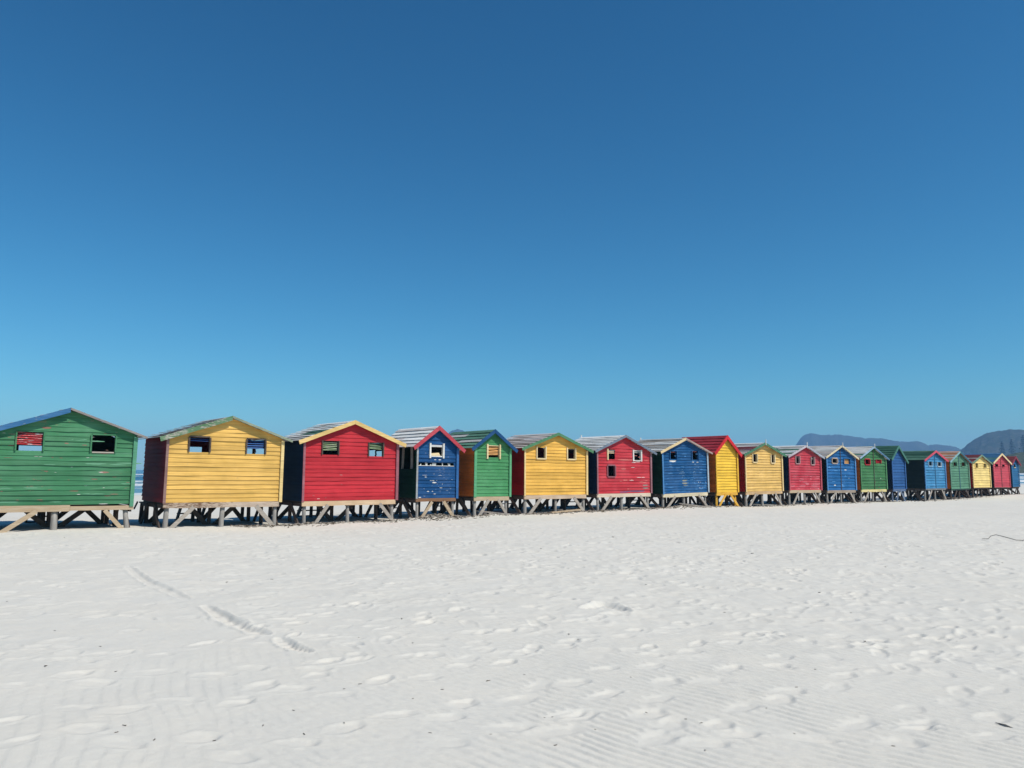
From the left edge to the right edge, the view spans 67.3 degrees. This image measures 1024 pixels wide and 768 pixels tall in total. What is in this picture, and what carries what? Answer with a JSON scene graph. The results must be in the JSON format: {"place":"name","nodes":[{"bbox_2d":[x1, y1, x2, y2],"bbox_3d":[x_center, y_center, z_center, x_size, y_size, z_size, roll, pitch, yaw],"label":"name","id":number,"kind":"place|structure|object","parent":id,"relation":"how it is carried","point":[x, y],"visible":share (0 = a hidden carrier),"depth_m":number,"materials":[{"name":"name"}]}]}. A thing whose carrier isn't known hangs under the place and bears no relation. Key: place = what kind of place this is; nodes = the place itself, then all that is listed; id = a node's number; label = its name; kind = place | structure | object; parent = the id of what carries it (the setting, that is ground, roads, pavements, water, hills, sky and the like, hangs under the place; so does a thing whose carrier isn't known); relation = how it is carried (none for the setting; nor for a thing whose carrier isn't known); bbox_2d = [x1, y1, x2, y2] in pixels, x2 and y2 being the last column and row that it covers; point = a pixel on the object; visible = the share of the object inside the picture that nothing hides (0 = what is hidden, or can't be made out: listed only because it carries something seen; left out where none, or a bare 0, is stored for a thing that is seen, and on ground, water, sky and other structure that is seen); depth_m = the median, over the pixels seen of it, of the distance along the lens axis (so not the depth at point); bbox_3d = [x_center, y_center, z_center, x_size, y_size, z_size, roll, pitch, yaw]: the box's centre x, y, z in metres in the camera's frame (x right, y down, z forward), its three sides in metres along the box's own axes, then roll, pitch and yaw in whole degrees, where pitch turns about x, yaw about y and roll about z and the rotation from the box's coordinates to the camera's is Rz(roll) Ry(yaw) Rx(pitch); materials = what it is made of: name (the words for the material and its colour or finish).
{"place":"outdoors","nodes":[
{"label":"outdoors","id":0,"kind":"place"},
{"bbox_2d":[448,429,463,433],"bbox_3d":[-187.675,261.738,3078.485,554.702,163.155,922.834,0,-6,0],"label":"mountain peak","id":1,"kind":"structure","parent":0,"point":[456,430],"depth_m":3063.82,"materials":[{"name":"blue stone"}]},
{"bbox_2d":[0,484,1023,767],"bbox_3d":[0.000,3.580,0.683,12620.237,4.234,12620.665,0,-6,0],"label":"sand","id":2,"kind":"structure","parent":0,"point":[238,644],"depth_m":7.01,"materials":[{"name":"white sand"}]},
{"bbox_2d":[0,408,147,532],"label":"beach hut","id":3,"kind":"object","parent":2,"relation":"on","point":[80,463],"visible":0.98,"depth_m":18.78,"materials":[{"name":"green paint"}]},
{"bbox_2d":[14,430,45,450],"bbox_3d":[-11.479,1.352,18.294,0.603,0.474,0.119,6,-9,-38],"label":"window","id":4,"kind":"structure","parent":3,"relation":"in","point":[25,434],"depth_m":18.32,"materials":[{"name":"green paint"}]},
{"bbox_2d":[90,434,116,452],"bbox_3d":[-10.239,1.493,19.258,0.593,0.482,0.096,6,-9,-38],"label":"window","id":5,"kind":"structure","parent":3,"relation":"in","point":[115,445],"depth_m":19.27,"materials":[{"name":"green paint"}]},
{"bbox_2d":[134,416,292,527],"bbox_3d":[-8.842,2.727,22.312,3.610,3.431,3.542,6,-9,-38],"label":"beach hut","id":6,"kind":"object","parent":2,"relation":"on","point":[223,469],"visible":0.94,"depth_m":21.13,"materials":[{"name":"yellow paint"}]},
{"bbox_2d":[188,436,211,451],"bbox_3d":[-8.428,1.621,20.714,0.592,0.438,0.120,6,-9,-38],"label":"window","id":7,"kind":"structure","parent":6,"relation":"in","point":[209,448],"depth_m":20.75,"materials":[{"name":"wood"}]},
{"bbox_2d":[245,438,266,453],"bbox_3d":[-7.224,1.754,21.666,0.583,0.443,0.120,6,-9,-38],"label":"window","id":8,"kind":"structure","parent":6,"relation":"in","point":[252,439],"depth_m":21.70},
{"bbox_2d":[268,420,406,523],"bbox_3d":[-5.880,2.977,24.664,3.610,3.467,3.542,5,-8,-38],"label":"beach hut","id":9,"kind":"object","parent":2,"relation":"on","point":[330,467],"visible":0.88,"depth_m":23.41,"materials":[{"name":"red paint"}]},
{"bbox_2d":[321,440,339,454],"bbox_3d":[-5.460,1.909,23.067,0.570,0.434,0.119,5,-8,-38],"label":"window","id":10,"kind":"structure","parent":9,"relation":"in","point":[338,444],"depth_m":23.13,"materials":[{"name":"wood"}]},
{"bbox_2d":[368,442,383,456],"bbox_3d":[-4.263,2.039,24.013,0.552,0.444,0.119,5,-8,-38],"label":"window","id":11,"kind":"structure","parent":9,"relation":"in","point":[369,443],"depth_m":24.05,"materials":[{"name":"wood"}]},
{"bbox_2d":[377,426,465,517],"bbox_3d":[-3.470,3.220,26.573,2.086,3.405,3.542,6,-9,-38],"label":"beach hut","id":12,"kind":"object","parent":2,"relation":"on","point":[429,464],"visible":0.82,"depth_m":25.45,"materials":[{"name":"blue paint"}]},
{"bbox_2d":[429,443,444,457],"bbox_3d":[-2.512,2.209,25.423,0.583,0.493,0.153,6,-9,-38],"label":"window","id":13,"kind":"structure","parent":12,"relation":"in","point":[430,444],"depth_m":25.44,"materials":[{"name":"white paint"}]},
{"bbox_2d":[431,429,517,515],"bbox_3d":[-1.683,3.398,27.988,2.053,3.365,3.542,6,-9,-38],"label":"beach hut","id":14,"kind":"object","parent":2,"relation":"on","point":[485,466],"visible":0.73,"depth_m":26.79,"materials":[{"name":"green paint"}]},
{"bbox_2d":[486,444,500,458],"bbox_3d":[-0.660,2.363,26.872,0.612,0.513,0.120,6,-9,-38],"label":"window","id":15,"kind":"structure","parent":14,"relation":"in","point":[496,452],"depth_m":26.93,"materials":[{"name":"beige paint"}]},
{"bbox_2d":[476,510,507,514],"bbox_3d":[-0.701,4.461,26.675,1.086,0.164,0.160,1,-6,-5],"label":"fallen board","id":16,"kind":"object","parent":2,"relation":"on","point":[491,512],"visible":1,"depth_m":26.60,"materials":[{"name":"grey wood"}]},
{"bbox_2d":[481,433,593,513],"bbox_3d":[0.653,3.620,29.840,3.580,3.334,3.542,6,-9,-38],"label":"beach hut","id":17,"kind":"object","parent":2,"relation":"on","point":[556,468],"visible":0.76,"depth_m":28.59,"materials":[{"name":"yellow paint"}]},
{"bbox_2d":[536,446,546,459],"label":"window","id":18,"kind":"structure","parent":17,"relation":"in","point":[545,449],"depth_m":28.26,"materials":[{"name":"beige paint"}]},
{"bbox_2d":[566,448,575,459],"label":"window","id":19,"kind":"structure","parent":17,"relation":"in","point":[566,448],"depth_m":29.12,"materials":[{"name":"beige paint"}]},
{"bbox_2d":[549,509,580,512],"bbox_3d":[1.980,4.720,28.510,1.609,0.104,0.160,6,-9,-44],"label":"loose plank","id":20,"kind":"object","parent":2,"relation":"on","point":[566,511],"visible":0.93,"depth_m":28.51,"materials":[{"name":"beige wood"}]},
{"bbox_2d":[552,435,656,510],"bbox_3d":[3.526,3.827,32.125,3.600,3.431,3.542,5,-8,-38],"label":"beach hut","id":21,"kind":"object","parent":2,"relation":"on","point":[624,470],"visible":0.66,"depth_m":30.94,"materials":[{"name":"red paint"}]},
{"bbox_2d":[607,448,613,459],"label":"window","id":22,"kind":"structure","parent":21,"relation":"in","point":[608,450],"depth_m":30.34,"materials":[{"name":"beige paint"}]},
{"bbox_2d":[606,464,615,477],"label":"window","id":23,"kind":"structure","parent":21,"relation":"in","point":[607,464],"depth_m":30.37,"materials":[{"name":"wood"}]},
{"bbox_2d":[632,450,641,460],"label":"window","id":24,"kind":"structure","parent":21,"relation":"in","point":[633,451],"depth_m":31.45,"materials":[{"name":"white paint"}]},
{"bbox_2d":[230,494,1012,527],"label":"strandline litter","id":25,"kind":"object","parent":2,"relation":"on","point":[432,516],"visible":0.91,"depth_m":25.75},
{"bbox_2d":[617,438,712,507],"bbox_3d":[6.498,4.107,34.481,3.510,3.437,3.542,4,-8,-38],"label":"beach hut","id":26,"kind":"object","parent":2,"relation":"on","point":[680,467],"visible":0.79,"depth_m":33.21,"materials":[{"name":"blue paint"}]},
{"bbox_2d":[669,451,677,458],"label":"window","id":27,"kind":"structure","parent":26,"relation":"in","point":[676,452],"depth_m":32.93,"materials":[{"name":"blue paint"}]},
{"bbox_2d":[691,451,698,459],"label":"window","id":28,"kind":"structure","parent":26,"relation":"in","point":[691,451],"depth_m":33.82,"materials":[{"name":"blue paint"}]},
{"bbox_2d":[670,435,741,506],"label":"beach hut","id":29,"kind":"object","parent":2,"relation":"on","point":[723,469],"visible":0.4,"depth_m":35.08,"materials":[{"name":"yellow paint"}]},
{"bbox_2d":[700,439,786,506],"bbox_3d":[11.095,4.582,38.102,3.520,3.548,3.572,5,-8,-38],"label":"beach hut","id":30,"kind":"object","parent":2,"relation":"on","point":[760,469],"visible":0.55,"depth_m":36.88,"materials":[{"name":"yellow paint"}]},
{"bbox_2d":[751,454,757,462],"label":"window","id":31,"kind":"structure","parent":30,"relation":"in","point":[756,455],"depth_m":36.56,"materials":[{"name":"beige paint"}]},
{"bbox_2d":[770,455,775,463],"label":"window","id":32,"kind":"structure","parent":30,"relation":"in","point":[774,458],"depth_m":37.47,"materials":[{"name":"beige paint"}]},
{"bbox_2d":[750,442,824,504],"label":"beach hut","id":33,"kind":"object","parent":2,"relation":"on","point":[802,468],"visible":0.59,"depth_m":39.14,"materials":[{"name":"red paint"}]},
{"bbox_2d":[787,443,858,502],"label":"beach hut","id":34,"kind":"object","parent":2,"relation":"on","point":[839,475],"visible":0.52,"depth_m":41.34,"materials":[{"name":"blue paint"}]},
{"bbox_2d":[843,458,850,464],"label":"window","id":35,"kind":"structure","parent":34,"relation":"in","point":[845,459],"depth_m":41.83,"materials":[{"name":"blue paint"}]},
{"bbox_2d":[816,444,889,501],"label":"beach hut","id":36,"kind":"object","parent":2,"relation":"on","point":[871,469],"visible":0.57,"depth_m":43.55,"materials":[{"name":"green wood"}]},
{"bbox_2d":[864,458,870,464],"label":"window","id":37,"kind":"structure","parent":36,"relation":"in","point":[869,461],"depth_m":43.23,"materials":[{"name":"red wood"}]},
{"bbox_2d":[844,445,908,501],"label":"beach hut","id":38,"kind":"object","parent":2,"relation":"on","point":[896,473],"visible":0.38,"depth_m":45.41,"materials":[{"name":"blue paint"}]},
{"bbox_2d":[882,450,948,500],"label":"beach hut","id":39,"kind":"object","parent":2,"relation":"on","point":[925,471],"visible":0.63,"depth_m":48.24,"materials":[{"name":"blue paint"}]},
{"bbox_2d":[909,451,971,499],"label":"beach hut","id":40,"kind":"object","parent":2,"relation":"on","point":[957,472],"visible":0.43,"depth_m":50.66,"materials":[{"name":"green paint"}]},
{"bbox_2d":[929,455,992,497],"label":"beach hut","id":41,"kind":"object","parent":2,"relation":"on","point":[980,474],"visible":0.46,"depth_m":52.88,"materials":[{"name":"beige paint"}]},
{"bbox_2d":[952,453,1011,495],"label":"beach hut","id":42,"kind":"object","parent":2,"relation":"on","point":[1000,472],"visible":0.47,"depth_m":55.20,"materials":[{"name":"red paint"}]},
{"bbox_2d":[971,456,1020,494],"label":"beach hut","id":43,"kind":"object","parent":2,"relation":"on","point":[1014,472],"visible":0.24,"depth_m":56.77,"materials":[{"name":"blue wood"}]},
{"bbox_2d":[983,534,1023,540],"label":"driftwood branch","id":44,"kind":"object","parent":2,"relation":"on","point":[1002,536],"visible":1,"depth_m":17.49,"materials":[{"name":"grey wood"}]},
{"bbox_2d":[0,0,1023,469],"label":"sky","id":45,"kind":"structure","parent":0,"point":[779,222],"materials":[{"name":"blue"}]},
{"bbox_2d":[134,470,1023,494],"bbox_3d":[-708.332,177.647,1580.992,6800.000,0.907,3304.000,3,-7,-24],"label":"sea","id":46,"kind":"structure","parent":0,"point":[138,482],"depth_m":170.11,"materials":[{"name":"liquid"}]},
{"bbox_2d":[795,433,960,451],"bbox_3d":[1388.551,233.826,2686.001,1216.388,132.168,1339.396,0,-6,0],"label":"mountain ridge","id":47,"kind":"structure","parent":0,"point":[812,439],"depth_m":2609.70,"materials":[{"name":"blue stone"}]},
{"bbox_2d":[960,429,1023,454],"bbox_3d":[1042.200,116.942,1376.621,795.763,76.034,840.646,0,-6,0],"label":"wooded hill","id":48,"kind":"structure","parent":0,"point":[988,443],"depth_m":1341.17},
{"bbox_2d":[998,442,1006,455],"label":"pine tree","id":49,"kind":"object","parent":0,"point":[1002,449],"visible":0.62,"depth_m":966.90,"materials":[{"name":"blue plant"}]},
{"bbox_2d":[1008,439,1015,454],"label":"pine tree","id":50,"kind":"object","parent":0,"point":[1011,444],"visible":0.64,"depth_m":978.00,"materials":[{"name":"blue plant"}]},
{"bbox_2d":[1007,452,1023,472],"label":"coastal slope","id":51,"kind":"structure","parent":0,"point":[1020,456],"depth_m":509.44,"materials":[{"name":"stone"}]},
{"bbox_2d":[1019,435,1023,451],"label":"pine tree","id":52,"kind":"object","parent":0,"point":[1022,439],"visible":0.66,"depth_m":938.84,"materials":[{"name":"blue plant"}]}
]}

